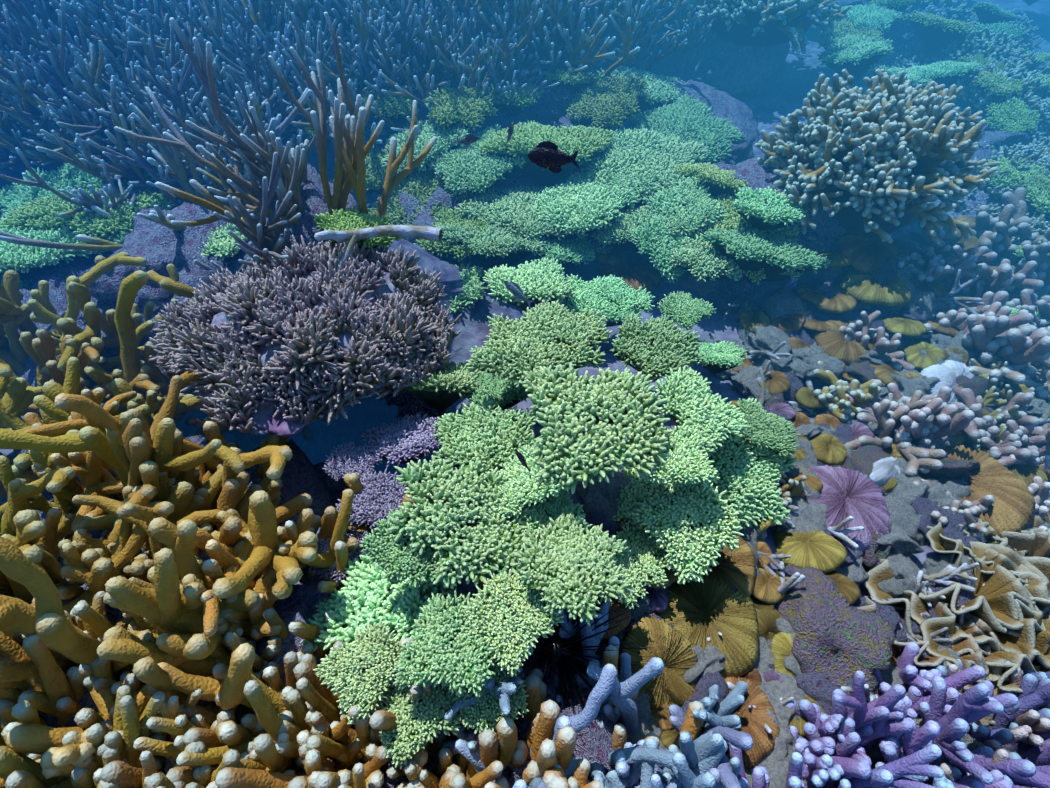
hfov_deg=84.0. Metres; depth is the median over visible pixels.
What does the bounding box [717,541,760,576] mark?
rubble stone
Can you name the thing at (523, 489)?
table coral
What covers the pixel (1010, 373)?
pink stubby coral
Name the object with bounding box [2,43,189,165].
staghorn thicket
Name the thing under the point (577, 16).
staghorn thicket
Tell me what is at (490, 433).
table coral
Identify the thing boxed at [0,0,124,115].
staghorn thicket
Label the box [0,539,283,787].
finger coral
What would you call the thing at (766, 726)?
dead coral fragment
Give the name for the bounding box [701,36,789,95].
mound pedestal
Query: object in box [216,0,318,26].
staghorn thicket
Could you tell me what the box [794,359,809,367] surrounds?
rubble stone
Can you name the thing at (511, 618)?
table coral
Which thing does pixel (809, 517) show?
rubble stone
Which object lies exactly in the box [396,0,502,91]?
staghorn thicket
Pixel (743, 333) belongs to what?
rubble stone
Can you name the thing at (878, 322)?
rubble stone
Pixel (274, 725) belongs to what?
finger coral
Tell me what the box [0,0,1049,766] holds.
seabed
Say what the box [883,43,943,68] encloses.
branching coral
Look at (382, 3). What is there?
staghorn thicket
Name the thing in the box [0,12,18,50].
staghorn thicket
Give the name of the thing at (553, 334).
table coral
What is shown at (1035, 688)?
purple acropora
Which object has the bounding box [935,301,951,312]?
rubble stone
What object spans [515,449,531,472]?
damsel fish
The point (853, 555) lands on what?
rubble stone
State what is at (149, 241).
reef rock
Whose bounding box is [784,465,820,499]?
rubble stone
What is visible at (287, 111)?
staghorn thicket
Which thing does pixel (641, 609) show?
rubble stone
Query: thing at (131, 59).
staghorn thicket
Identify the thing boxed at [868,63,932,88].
table coral
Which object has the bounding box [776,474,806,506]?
coral head
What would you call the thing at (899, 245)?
rubble stone
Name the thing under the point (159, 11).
staghorn thicket
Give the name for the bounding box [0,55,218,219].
staghorn thicket
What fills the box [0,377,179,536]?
finger coral
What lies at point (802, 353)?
rubble stone
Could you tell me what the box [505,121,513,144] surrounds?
chromis fish
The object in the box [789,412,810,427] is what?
mushroom coral
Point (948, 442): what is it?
rubble stone
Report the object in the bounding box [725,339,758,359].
rubble stone
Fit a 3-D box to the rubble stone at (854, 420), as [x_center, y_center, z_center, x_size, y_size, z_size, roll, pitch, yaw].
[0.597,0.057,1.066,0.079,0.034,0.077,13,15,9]
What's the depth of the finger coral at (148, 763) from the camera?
0.54 m
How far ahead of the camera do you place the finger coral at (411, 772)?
0.54 m
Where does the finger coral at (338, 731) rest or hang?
on the seabed
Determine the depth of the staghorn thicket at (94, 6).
1.52 m
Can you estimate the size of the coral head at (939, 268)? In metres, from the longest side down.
0.186 x 0.180 x 0.117 m
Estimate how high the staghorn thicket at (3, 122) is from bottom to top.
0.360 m
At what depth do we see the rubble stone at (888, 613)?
0.76 m
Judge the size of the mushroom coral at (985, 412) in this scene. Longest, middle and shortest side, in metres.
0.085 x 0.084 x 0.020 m
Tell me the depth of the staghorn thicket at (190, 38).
1.49 m
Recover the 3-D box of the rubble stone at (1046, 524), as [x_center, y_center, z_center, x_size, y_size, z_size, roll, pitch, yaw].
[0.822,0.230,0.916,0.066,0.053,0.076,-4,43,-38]
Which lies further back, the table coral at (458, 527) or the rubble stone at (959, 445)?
the rubble stone at (959, 445)
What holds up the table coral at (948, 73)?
on the branching coral at (972, 97)
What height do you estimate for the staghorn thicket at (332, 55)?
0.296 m
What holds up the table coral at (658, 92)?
on the seabed
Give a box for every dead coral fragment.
[708,332,725,343]
[722,291,738,319]
[726,682,771,733]
[746,341,789,360]
[757,360,770,405]
[758,551,791,576]
[775,397,813,411]
[776,482,798,528]
[777,463,788,487]
[777,561,804,593]
[779,697,793,705]
[804,378,835,415]
[827,516,863,548]
[840,684,878,701]
[862,393,904,412]
[868,571,930,615]
[880,599,950,641]
[887,576,928,601]
[913,582,945,606]
[916,299,921,308]
[917,333,934,337]
[921,562,978,591]
[934,269,983,314]
[948,604,964,625]
[975,282,982,297]
[1035,381,1049,426]
[1036,365,1043,375]
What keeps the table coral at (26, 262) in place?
on the seabed
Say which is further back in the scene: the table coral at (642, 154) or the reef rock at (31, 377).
the table coral at (642, 154)
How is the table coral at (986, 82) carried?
on the branching coral at (972, 97)
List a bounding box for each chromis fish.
[456,134,478,145]
[504,281,532,308]
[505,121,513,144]
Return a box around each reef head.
[881,6,958,57]
[936,188,1033,219]
[978,140,1049,152]
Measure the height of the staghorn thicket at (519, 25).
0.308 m
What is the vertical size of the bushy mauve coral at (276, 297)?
0.259 m
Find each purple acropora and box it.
[729,726,838,787]
[760,689,903,787]
[786,671,913,787]
[786,744,943,787]
[855,642,1011,787]
[875,680,1049,787]
[903,761,1024,787]
[936,659,1049,758]
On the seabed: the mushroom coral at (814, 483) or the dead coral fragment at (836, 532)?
the mushroom coral at (814, 483)
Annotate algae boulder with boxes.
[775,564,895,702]
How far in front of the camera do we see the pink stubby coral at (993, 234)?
1.37 m
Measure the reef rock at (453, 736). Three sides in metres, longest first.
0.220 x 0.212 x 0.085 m
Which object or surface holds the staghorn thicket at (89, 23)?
on the seabed
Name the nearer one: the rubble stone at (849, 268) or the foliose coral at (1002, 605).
the foliose coral at (1002, 605)
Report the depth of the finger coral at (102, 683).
0.62 m
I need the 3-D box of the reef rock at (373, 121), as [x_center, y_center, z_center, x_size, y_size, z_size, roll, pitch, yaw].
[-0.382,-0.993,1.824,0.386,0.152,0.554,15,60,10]
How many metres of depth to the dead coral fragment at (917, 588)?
0.80 m
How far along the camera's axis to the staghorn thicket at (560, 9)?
1.62 m
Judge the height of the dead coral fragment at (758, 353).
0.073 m
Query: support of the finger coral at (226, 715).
on the seabed
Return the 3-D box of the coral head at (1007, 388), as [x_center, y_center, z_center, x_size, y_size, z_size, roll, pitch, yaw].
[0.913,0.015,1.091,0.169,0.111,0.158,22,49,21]
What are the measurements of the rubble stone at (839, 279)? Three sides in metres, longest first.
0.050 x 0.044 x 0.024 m
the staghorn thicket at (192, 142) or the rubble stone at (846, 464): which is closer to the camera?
the rubble stone at (846, 464)
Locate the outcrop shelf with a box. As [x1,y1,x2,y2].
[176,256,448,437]
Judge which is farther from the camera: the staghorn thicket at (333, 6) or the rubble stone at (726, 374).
the staghorn thicket at (333, 6)
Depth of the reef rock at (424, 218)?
1.42 m
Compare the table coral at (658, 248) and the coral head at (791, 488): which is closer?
the coral head at (791, 488)
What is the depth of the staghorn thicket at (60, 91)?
1.46 m
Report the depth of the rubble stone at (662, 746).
0.63 m
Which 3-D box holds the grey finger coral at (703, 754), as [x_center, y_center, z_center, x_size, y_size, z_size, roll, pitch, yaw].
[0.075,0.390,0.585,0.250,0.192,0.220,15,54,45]
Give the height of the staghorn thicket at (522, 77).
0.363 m
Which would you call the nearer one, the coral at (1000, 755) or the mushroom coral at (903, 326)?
the coral at (1000, 755)
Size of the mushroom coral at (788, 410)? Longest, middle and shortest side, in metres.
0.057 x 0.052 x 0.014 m
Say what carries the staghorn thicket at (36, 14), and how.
on the seabed
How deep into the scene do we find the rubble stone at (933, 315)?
1.21 m
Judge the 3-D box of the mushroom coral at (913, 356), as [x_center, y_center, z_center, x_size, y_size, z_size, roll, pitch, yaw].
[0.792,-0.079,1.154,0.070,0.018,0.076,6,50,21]
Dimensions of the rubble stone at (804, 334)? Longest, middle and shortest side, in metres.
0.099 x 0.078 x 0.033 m
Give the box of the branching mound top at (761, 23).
[682,0,851,53]
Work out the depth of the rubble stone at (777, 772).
0.62 m
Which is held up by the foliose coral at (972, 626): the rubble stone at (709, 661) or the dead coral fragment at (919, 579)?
the dead coral fragment at (919, 579)
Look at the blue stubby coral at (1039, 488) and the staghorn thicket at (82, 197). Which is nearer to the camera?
the blue stubby coral at (1039, 488)
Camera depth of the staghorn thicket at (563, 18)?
1.74 m
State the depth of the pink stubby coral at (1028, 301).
1.21 m
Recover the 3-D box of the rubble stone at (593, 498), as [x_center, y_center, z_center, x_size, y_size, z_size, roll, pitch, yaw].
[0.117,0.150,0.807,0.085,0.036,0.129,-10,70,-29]
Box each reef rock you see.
[0,174,17,191]
[0,449,79,505]
[0,499,54,522]
[2,269,102,396]
[20,583,87,645]
[21,325,123,419]
[28,251,111,283]
[38,622,116,727]
[55,529,210,622]
[79,201,231,310]
[91,241,235,323]
[110,435,209,496]
[138,337,147,360]
[144,283,209,384]
[159,355,194,393]
[212,439,349,531]
[241,529,358,714]
[258,164,359,254]
[347,731,454,787]
[365,69,423,131]
[398,187,466,260]
[450,716,516,787]
[494,174,542,191]
[506,681,640,786]
[526,64,594,118]
[535,114,618,129]
[554,179,564,184]
[669,79,762,144]
[706,123,755,165]
[715,160,737,170]
[722,157,845,251]
[805,0,871,34]
[953,129,999,161]
[982,125,1031,149]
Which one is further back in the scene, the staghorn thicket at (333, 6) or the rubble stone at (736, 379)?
the staghorn thicket at (333, 6)
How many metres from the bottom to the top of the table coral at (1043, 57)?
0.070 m
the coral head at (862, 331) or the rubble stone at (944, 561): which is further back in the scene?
the coral head at (862, 331)
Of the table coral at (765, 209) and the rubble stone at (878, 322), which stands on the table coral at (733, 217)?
the table coral at (765, 209)
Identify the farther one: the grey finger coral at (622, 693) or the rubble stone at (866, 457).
the rubble stone at (866, 457)
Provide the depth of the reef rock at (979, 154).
1.57 m
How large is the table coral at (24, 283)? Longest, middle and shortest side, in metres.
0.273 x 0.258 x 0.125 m
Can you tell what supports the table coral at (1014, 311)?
on the pink stubby coral at (1028, 301)
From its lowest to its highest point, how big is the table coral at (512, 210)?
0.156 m
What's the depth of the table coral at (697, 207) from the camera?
1.32 m
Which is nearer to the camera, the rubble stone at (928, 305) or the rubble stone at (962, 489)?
the rubble stone at (962, 489)
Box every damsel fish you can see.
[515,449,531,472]
[527,141,579,172]
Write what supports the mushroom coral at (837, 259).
on the seabed
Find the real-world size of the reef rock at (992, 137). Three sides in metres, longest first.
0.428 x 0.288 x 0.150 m
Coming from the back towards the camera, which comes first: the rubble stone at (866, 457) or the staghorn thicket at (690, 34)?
the staghorn thicket at (690, 34)
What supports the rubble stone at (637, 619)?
on the rubble stone
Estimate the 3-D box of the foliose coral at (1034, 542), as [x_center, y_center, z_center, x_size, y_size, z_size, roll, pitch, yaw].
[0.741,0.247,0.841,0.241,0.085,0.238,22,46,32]
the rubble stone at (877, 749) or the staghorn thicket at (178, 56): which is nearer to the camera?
the rubble stone at (877, 749)
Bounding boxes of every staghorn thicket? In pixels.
[0,0,80,95]
[0,0,89,33]
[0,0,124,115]
[0,7,111,55]
[0,8,106,74]
[0,9,21,55]
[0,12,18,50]
[0,16,53,95]
[0,16,180,159]
[0,19,129,167]
[0,21,115,125]
[0,26,120,106]
[0,26,131,167]
[0,27,218,176]
[0,39,72,83]
[0,47,53,178]
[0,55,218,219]
[0,74,92,167]
[0,75,211,219]
[0,85,311,250]
[1,0,72,45]
[1,0,147,86]
[1,0,272,76]
[2,4,49,166]
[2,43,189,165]
[3,26,52,48]
[3,76,106,137]
[5,0,188,93]
[5,3,110,137]
[6,0,47,28]
[7,52,146,168]
[7,104,51,160]
[8,59,147,143]
[9,0,142,64]
[12,0,138,149]
[12,7,40,51]
[13,0,163,69]
[13,29,246,101]
[16,0,221,99]
[31,0,115,11]
[31,0,128,85]
[34,0,148,31]
[35,27,130,92]
[35,40,247,194]
[41,0,154,64]
[46,55,161,163]
[56,2,229,160]
[58,0,130,16]
[67,22,222,205]
[78,65,188,175]
[86,95,242,201]
[89,0,143,30]
[94,8,250,129]
[97,36,305,155]
[98,30,244,184]
[99,0,197,37]
[104,26,222,96]
[105,0,240,61]
[113,116,245,189]
[114,0,249,84]
[114,12,436,245]
[114,28,160,92]
[119,43,300,139]
[121,0,291,41]
[123,70,285,152]
[126,0,264,55]
[126,66,259,208]
[130,54,266,130]
[140,2,187,35]
[145,0,211,70]
[147,107,310,175]
[148,0,235,105]
[148,8,289,77]
[154,0,274,105]
[163,0,199,16]
[163,61,309,191]
[172,0,275,89]
[175,45,310,141]
[179,26,295,71]
[183,2,330,169]
[185,0,327,186]
[186,0,214,41]
[193,97,306,287]
[195,0,407,164]
[197,0,315,127]
[201,0,311,21]
[204,14,328,75]
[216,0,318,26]
[216,1,295,90]
[217,0,273,94]
[220,0,359,88]
[221,28,288,126]
[224,59,316,161]
[238,0,400,68]
[239,26,363,108]
[244,0,344,42]
[245,0,342,61]
[246,0,412,87]
[259,58,356,144]
[264,3,357,90]
[270,0,418,89]
[272,0,358,65]
[274,37,356,143]
[282,32,479,144]
[284,0,326,52]
[291,25,408,147]
[299,11,368,108]
[310,22,418,139]
[313,0,457,81]
[315,1,344,23]
[316,0,367,62]
[317,0,419,36]
[329,1,451,108]
[331,0,372,28]
[331,0,453,27]
[335,0,453,121]
[343,0,460,50]
[344,0,486,82]
[345,0,508,111]
[349,0,419,20]
[364,0,450,110]
[364,0,477,59]
[373,0,487,44]
[379,0,487,131]
[386,1,506,82]
[386,5,486,89]
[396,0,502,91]
[398,0,483,52]
[419,33,516,130]
[420,18,499,114]
[430,17,534,126]
[436,0,542,83]
[457,0,544,91]
[467,31,559,126]
[470,0,539,47]
[470,0,556,59]
[473,0,490,25]
[476,1,517,60]
[479,0,533,55]
[482,0,567,84]
[485,0,545,53]
[490,0,574,67]
[497,0,623,66]
[499,0,532,5]
[519,0,688,76]
[520,0,609,74]
[520,0,615,76]
[544,0,623,52]
[559,0,690,71]
[566,0,623,71]
[566,1,620,51]
[584,0,603,23]
[594,0,686,64]
[598,0,689,71]
[598,0,712,77]
[603,0,669,69]
[608,0,725,73]
[614,0,699,51]
[646,0,702,65]
[656,0,685,35]
[656,0,716,67]
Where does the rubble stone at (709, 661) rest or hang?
on the seabed
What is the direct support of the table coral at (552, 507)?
on the seabed
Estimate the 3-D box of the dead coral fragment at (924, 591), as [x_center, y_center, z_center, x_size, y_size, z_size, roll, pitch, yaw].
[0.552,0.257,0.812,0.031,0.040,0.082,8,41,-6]
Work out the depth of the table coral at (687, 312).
1.08 m
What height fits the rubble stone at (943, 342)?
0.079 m
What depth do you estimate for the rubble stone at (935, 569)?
0.84 m
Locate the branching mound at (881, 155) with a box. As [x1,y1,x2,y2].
[754,69,999,244]
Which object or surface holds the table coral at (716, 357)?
on the seabed
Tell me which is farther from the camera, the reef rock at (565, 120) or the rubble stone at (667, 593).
the reef rock at (565, 120)
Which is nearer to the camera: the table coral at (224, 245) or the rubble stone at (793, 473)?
the rubble stone at (793, 473)
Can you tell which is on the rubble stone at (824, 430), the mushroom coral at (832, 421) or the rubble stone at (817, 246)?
the mushroom coral at (832, 421)
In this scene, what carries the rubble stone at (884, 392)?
on the seabed
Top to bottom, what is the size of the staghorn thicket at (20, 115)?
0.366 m
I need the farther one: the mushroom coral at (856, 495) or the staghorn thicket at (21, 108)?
the staghorn thicket at (21, 108)
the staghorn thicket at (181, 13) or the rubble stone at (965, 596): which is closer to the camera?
the rubble stone at (965, 596)
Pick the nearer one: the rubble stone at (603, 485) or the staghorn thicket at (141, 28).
the rubble stone at (603, 485)
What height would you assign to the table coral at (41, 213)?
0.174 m
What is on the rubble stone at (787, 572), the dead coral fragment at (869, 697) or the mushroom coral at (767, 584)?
the mushroom coral at (767, 584)
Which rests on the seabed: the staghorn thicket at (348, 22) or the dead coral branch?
the staghorn thicket at (348, 22)
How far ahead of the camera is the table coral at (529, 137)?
1.45 m
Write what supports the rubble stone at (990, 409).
on the seabed
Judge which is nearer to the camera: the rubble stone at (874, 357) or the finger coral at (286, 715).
the finger coral at (286, 715)
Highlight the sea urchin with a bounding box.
[518,578,653,723]
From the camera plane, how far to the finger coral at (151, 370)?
1.02 m
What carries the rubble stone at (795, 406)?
on the seabed
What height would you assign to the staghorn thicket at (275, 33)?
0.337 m
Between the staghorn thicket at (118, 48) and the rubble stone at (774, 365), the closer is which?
the rubble stone at (774, 365)
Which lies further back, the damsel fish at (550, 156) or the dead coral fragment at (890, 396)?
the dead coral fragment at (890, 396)
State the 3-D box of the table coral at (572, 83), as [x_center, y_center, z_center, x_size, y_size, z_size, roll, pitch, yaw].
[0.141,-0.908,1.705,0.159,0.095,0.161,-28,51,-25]
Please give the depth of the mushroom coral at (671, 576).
0.74 m
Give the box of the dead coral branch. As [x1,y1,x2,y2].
[314,225,442,271]
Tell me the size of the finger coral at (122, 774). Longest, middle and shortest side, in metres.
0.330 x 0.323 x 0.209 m
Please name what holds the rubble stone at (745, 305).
on the seabed
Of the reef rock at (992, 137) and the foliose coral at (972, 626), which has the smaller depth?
the foliose coral at (972, 626)
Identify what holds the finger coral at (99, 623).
on the seabed
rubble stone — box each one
[576,470,631,520]
[576,477,608,495]
[581,509,619,537]
[608,632,625,645]
[621,586,652,618]
[623,612,674,635]
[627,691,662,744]
[644,585,670,598]
[659,739,667,749]
[675,271,718,295]
[680,671,728,737]
[681,641,731,684]
[714,277,756,299]
[715,369,735,378]
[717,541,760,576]
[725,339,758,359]
[730,365,752,387]
[733,301,756,320]
[737,320,765,345]
[737,365,770,401]
[737,516,766,548]
[745,755,789,787]
[747,323,791,357]
[750,348,793,370]
[755,635,772,671]
[758,668,804,726]
[761,287,809,321]
[761,406,788,420]
[762,658,775,671]
[763,392,788,406]
[766,699,795,760]
[767,618,801,675]
[770,496,828,533]
[772,568,792,594]
[780,365,806,381]
[781,527,831,535]
[783,372,803,400]
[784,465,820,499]
[786,327,813,342]
[789,345,827,377]
[790,342,844,386]
[790,400,817,416]
[790,433,816,467]
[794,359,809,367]
[794,407,803,411]
[794,424,822,438]
[795,657,854,714]
[803,240,830,253]
[805,268,825,278]
[805,309,818,321]
[806,338,815,344]
[808,280,841,299]
[808,377,821,382]
[810,419,856,457]
[812,447,830,465]
[820,267,842,281]
[820,423,852,443]
[821,389,834,414]
[832,414,869,427]
[832,459,884,496]
[834,275,850,285]
[835,557,868,585]
[839,546,862,567]
[840,360,876,382]
[843,265,853,272]
[843,380,888,397]
[846,445,890,495]
[854,597,907,641]
[855,301,870,309]
[859,350,891,364]
[862,524,891,570]
[865,746,880,769]
[866,257,897,285]
[867,410,899,437]
[867,740,883,768]
[871,317,885,329]
[876,523,923,554]
[877,265,916,311]
[878,577,909,597]
[880,665,905,689]
[884,327,913,350]
[885,495,926,545]
[885,551,920,598]
[888,458,907,493]
[889,287,938,317]
[889,369,927,397]
[889,473,928,505]
[892,238,917,253]
[894,310,936,323]
[894,413,955,449]
[895,610,921,635]
[895,649,933,691]
[898,308,926,334]
[902,239,920,249]
[906,692,923,728]
[907,457,980,481]
[911,231,929,246]
[911,496,932,544]
[916,377,940,393]
[920,348,944,364]
[921,569,975,606]
[922,478,961,508]
[922,551,973,576]
[922,586,951,647]
[926,330,977,366]
[927,507,986,554]
[927,557,942,574]
[931,565,951,572]
[933,298,940,310]
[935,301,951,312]
[936,635,984,682]
[937,476,973,509]
[941,281,959,293]
[945,444,965,456]
[952,292,970,304]
[956,375,998,407]
[960,731,978,750]
[983,406,996,413]
[986,713,1013,751]
[987,253,1005,263]
[988,262,1049,299]
[999,397,1048,417]
[1004,375,1039,382]
[1041,522,1049,527]
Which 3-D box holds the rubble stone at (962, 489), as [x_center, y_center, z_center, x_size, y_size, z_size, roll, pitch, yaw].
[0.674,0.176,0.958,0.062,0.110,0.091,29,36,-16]
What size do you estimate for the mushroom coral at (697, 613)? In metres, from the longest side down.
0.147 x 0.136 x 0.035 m
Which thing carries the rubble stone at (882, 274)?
on the rubble stone at (863, 305)
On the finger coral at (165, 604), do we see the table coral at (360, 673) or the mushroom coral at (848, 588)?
the table coral at (360, 673)
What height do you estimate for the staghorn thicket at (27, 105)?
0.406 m
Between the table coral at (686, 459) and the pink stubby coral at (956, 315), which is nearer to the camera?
the table coral at (686, 459)
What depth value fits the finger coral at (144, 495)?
0.67 m
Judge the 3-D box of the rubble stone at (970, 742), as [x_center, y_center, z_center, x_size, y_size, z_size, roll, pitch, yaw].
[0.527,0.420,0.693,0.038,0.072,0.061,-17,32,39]
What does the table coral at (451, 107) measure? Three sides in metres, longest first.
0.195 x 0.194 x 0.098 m
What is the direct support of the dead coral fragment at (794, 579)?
on the rubble stone
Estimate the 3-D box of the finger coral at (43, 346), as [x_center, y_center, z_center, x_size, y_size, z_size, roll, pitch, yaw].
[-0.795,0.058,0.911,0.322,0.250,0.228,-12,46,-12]
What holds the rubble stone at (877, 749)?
on the seabed
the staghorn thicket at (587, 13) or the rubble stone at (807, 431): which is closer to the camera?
the rubble stone at (807, 431)
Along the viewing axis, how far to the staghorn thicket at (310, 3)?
1.65 m
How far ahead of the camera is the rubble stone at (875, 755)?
0.65 m
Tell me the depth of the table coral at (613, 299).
1.17 m
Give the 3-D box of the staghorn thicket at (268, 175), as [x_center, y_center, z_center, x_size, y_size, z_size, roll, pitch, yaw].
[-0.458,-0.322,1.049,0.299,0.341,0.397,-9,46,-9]
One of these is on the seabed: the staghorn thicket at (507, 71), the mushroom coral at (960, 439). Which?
the staghorn thicket at (507, 71)
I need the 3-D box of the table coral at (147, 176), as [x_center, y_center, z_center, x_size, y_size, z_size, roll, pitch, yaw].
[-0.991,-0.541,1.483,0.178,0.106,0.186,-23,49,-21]
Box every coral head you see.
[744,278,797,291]
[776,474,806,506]
[813,361,885,424]
[839,311,914,371]
[844,390,946,475]
[846,379,974,447]
[896,230,978,282]
[905,471,994,541]
[965,386,1023,448]
[969,352,1049,406]
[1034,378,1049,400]
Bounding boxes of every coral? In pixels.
[0,155,112,219]
[0,184,176,240]
[0,216,103,280]
[0,270,121,415]
[0,275,31,287]
[0,329,109,499]
[0,332,203,520]
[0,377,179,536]
[0,411,259,611]
[0,469,305,682]
[0,495,220,701]
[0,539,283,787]
[0,598,116,785]
[0,616,119,787]
[0,616,230,787]
[0,657,211,787]
[0,719,67,783]
[0,741,204,787]
[1,466,132,604]
[14,270,230,437]
[18,571,277,716]
[23,387,239,587]
[27,252,178,364]
[56,591,161,715]
[70,673,212,777]
[93,642,345,719]
[93,683,267,787]
[94,158,171,189]
[94,255,194,424]
[97,490,486,766]
[97,694,267,787]
[97,704,240,787]
[99,715,135,766]
[100,651,298,787]
[103,231,126,243]
[109,706,114,719]
[117,706,381,771]
[122,370,359,572]
[123,528,276,705]
[129,374,254,452]
[133,663,350,781]
[139,711,306,787]
[145,234,461,433]
[156,433,378,667]
[166,654,497,787]
[176,638,468,776]
[179,673,303,768]
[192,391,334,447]
[198,218,249,260]
[201,520,348,787]
[212,617,263,769]
[213,607,423,787]
[217,709,236,725]
[247,707,452,779]
[267,682,479,778]
[273,76,327,117]
[292,117,343,150]
[294,757,430,787]
[296,730,359,771]
[301,547,454,654]
[304,748,383,787]
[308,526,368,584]
[309,721,576,787]
[313,206,401,249]
[313,619,403,724]
[322,441,383,480]
[328,73,374,97]
[333,146,409,195]
[335,468,406,532]
[359,508,439,586]
[361,89,415,123]
[361,413,439,467]
[367,167,496,238]
[371,680,467,768]
[374,389,447,420]
[379,120,469,172]
[381,729,477,765]
[387,455,535,588]
[393,588,495,697]
[401,360,483,412]
[406,747,503,787]
[413,208,495,261]
[425,83,497,129]
[427,124,526,194]
[432,394,541,473]
[436,223,547,271]
[442,589,664,787]
[443,654,528,733]
[444,261,486,314]
[444,647,604,787]
[451,717,517,787]
[455,185,595,240]
[461,371,529,410]
[462,569,563,676]
[465,299,612,386]
[471,694,728,787]
[479,120,613,187]
[482,258,575,311]
[484,79,545,117]
[489,645,704,787]
[490,443,567,517]
[512,511,635,625]
[512,653,689,787]
[515,489,588,534]
[521,362,673,493]
[531,165,654,237]
[535,237,613,273]
[544,68,607,94]
[559,274,654,326]
[559,598,630,639]
[562,151,601,181]
[566,74,647,130]
[586,124,708,204]
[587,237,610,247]
[588,704,752,787]
[589,681,747,787]
[594,205,690,252]
[594,247,637,265]
[597,66,690,114]
[597,525,668,608]
[599,255,660,292]
[610,312,701,382]
[610,467,682,539]
[614,519,627,531]
[618,617,697,708]
[629,94,746,163]
[631,214,695,282]
[631,480,743,583]
[635,424,719,486]
[645,176,726,236]
[645,588,667,611]
[650,703,673,730]
[651,551,678,588]
[653,366,750,456]
[657,291,716,330]
[657,575,758,677]
[659,728,677,748]
[669,233,741,281]
[672,162,747,197]
[690,193,800,284]
[697,339,746,373]
[700,224,830,283]
[703,535,755,597]
[706,398,797,529]
[724,676,779,770]
[728,400,738,408]
[732,356,753,372]
[733,184,809,230]
[735,398,799,458]
[739,309,769,332]
[740,667,761,685]
[750,596,774,611]
[751,568,785,603]
[755,542,772,566]
[757,515,771,532]
[757,609,784,647]
[762,268,801,281]
[762,671,784,686]
[764,371,789,394]
[768,403,795,419]
[770,310,805,332]
[771,632,795,677]
[773,528,847,572]
[789,337,810,348]
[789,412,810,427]
[789,693,823,735]
[792,433,808,461]
[795,387,824,408]
[796,285,822,304]
[796,466,822,491]
[798,231,820,240]
[802,319,831,332]
[804,465,891,551]
[808,433,846,465]
[813,320,873,364]
[814,19,891,54]
[814,286,856,313]
[814,414,840,427]
[817,33,891,55]
[817,38,893,83]
[817,251,851,266]
[824,570,860,605]
[838,4,902,32]
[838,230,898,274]
[840,269,910,306]
[840,365,859,381]
[848,423,874,441]
[857,596,1005,725]
[862,539,1049,695]
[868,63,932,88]
[869,0,915,11]
[869,456,901,484]
[870,362,904,384]
[882,316,926,336]
[882,444,906,460]
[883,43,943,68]
[883,477,897,490]
[890,14,910,52]
[897,249,928,271]
[901,0,978,26]
[903,11,982,56]
[903,341,944,369]
[905,373,922,378]
[908,60,983,89]
[909,277,945,296]
[917,0,963,19]
[918,220,962,240]
[920,360,973,403]
[920,602,1049,751]
[921,27,1040,73]
[921,445,1035,540]
[924,291,1028,351]
[925,319,960,336]
[926,518,1027,578]
[936,385,1049,459]
[938,157,1037,216]
[940,749,1009,780]
[942,235,978,256]
[942,664,1049,787]
[944,345,969,364]
[946,291,1049,372]
[947,246,1043,298]
[948,57,1047,140]
[955,433,966,444]
[956,408,996,437]
[957,215,974,228]
[958,53,1003,77]
[962,514,1049,615]
[969,2,1043,50]
[969,326,1049,399]
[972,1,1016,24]
[972,68,1025,101]
[973,21,1025,39]
[973,187,1049,265]
[977,443,1047,485]
[979,363,1001,377]
[982,556,1049,609]
[983,138,1049,177]
[984,96,1042,133]
[986,156,1047,189]
[998,422,1049,479]
[999,235,1049,298]
[1003,287,1049,328]
[1006,304,1042,326]
[1008,382,1048,402]
[1009,62,1049,105]
[1010,212,1049,263]
[1013,215,1048,264]
[1013,244,1049,263]
[1014,170,1049,204]
[1017,142,1049,204]
[1020,90,1049,145]
[1021,49,1049,66]
[1023,0,1038,5]
[1025,186,1049,221]
[1028,476,1049,530]
[1029,92,1049,147]
[1033,73,1049,92]
[1044,514,1049,523]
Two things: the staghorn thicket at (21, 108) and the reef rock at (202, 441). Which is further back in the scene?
the staghorn thicket at (21, 108)
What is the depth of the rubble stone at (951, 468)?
0.94 m
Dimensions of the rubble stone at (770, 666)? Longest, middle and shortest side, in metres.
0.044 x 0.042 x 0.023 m
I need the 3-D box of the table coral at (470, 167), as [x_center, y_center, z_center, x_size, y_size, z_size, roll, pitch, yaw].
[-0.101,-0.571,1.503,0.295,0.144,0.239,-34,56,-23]
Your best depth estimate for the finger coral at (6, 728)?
0.56 m
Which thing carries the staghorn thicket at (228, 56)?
on the seabed
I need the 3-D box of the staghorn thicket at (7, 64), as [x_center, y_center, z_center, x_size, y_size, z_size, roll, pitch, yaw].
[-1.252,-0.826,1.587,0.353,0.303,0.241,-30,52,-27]
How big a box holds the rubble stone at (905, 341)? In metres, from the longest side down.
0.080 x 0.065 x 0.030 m
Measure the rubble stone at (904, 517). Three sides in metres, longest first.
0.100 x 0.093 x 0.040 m
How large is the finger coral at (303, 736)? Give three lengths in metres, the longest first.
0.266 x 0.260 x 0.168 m
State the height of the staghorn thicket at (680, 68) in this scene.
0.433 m
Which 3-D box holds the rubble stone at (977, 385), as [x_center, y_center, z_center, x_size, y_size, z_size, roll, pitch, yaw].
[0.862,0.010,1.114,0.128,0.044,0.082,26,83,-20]
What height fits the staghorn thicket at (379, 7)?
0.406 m
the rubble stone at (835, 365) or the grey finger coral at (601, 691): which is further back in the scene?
the rubble stone at (835, 365)

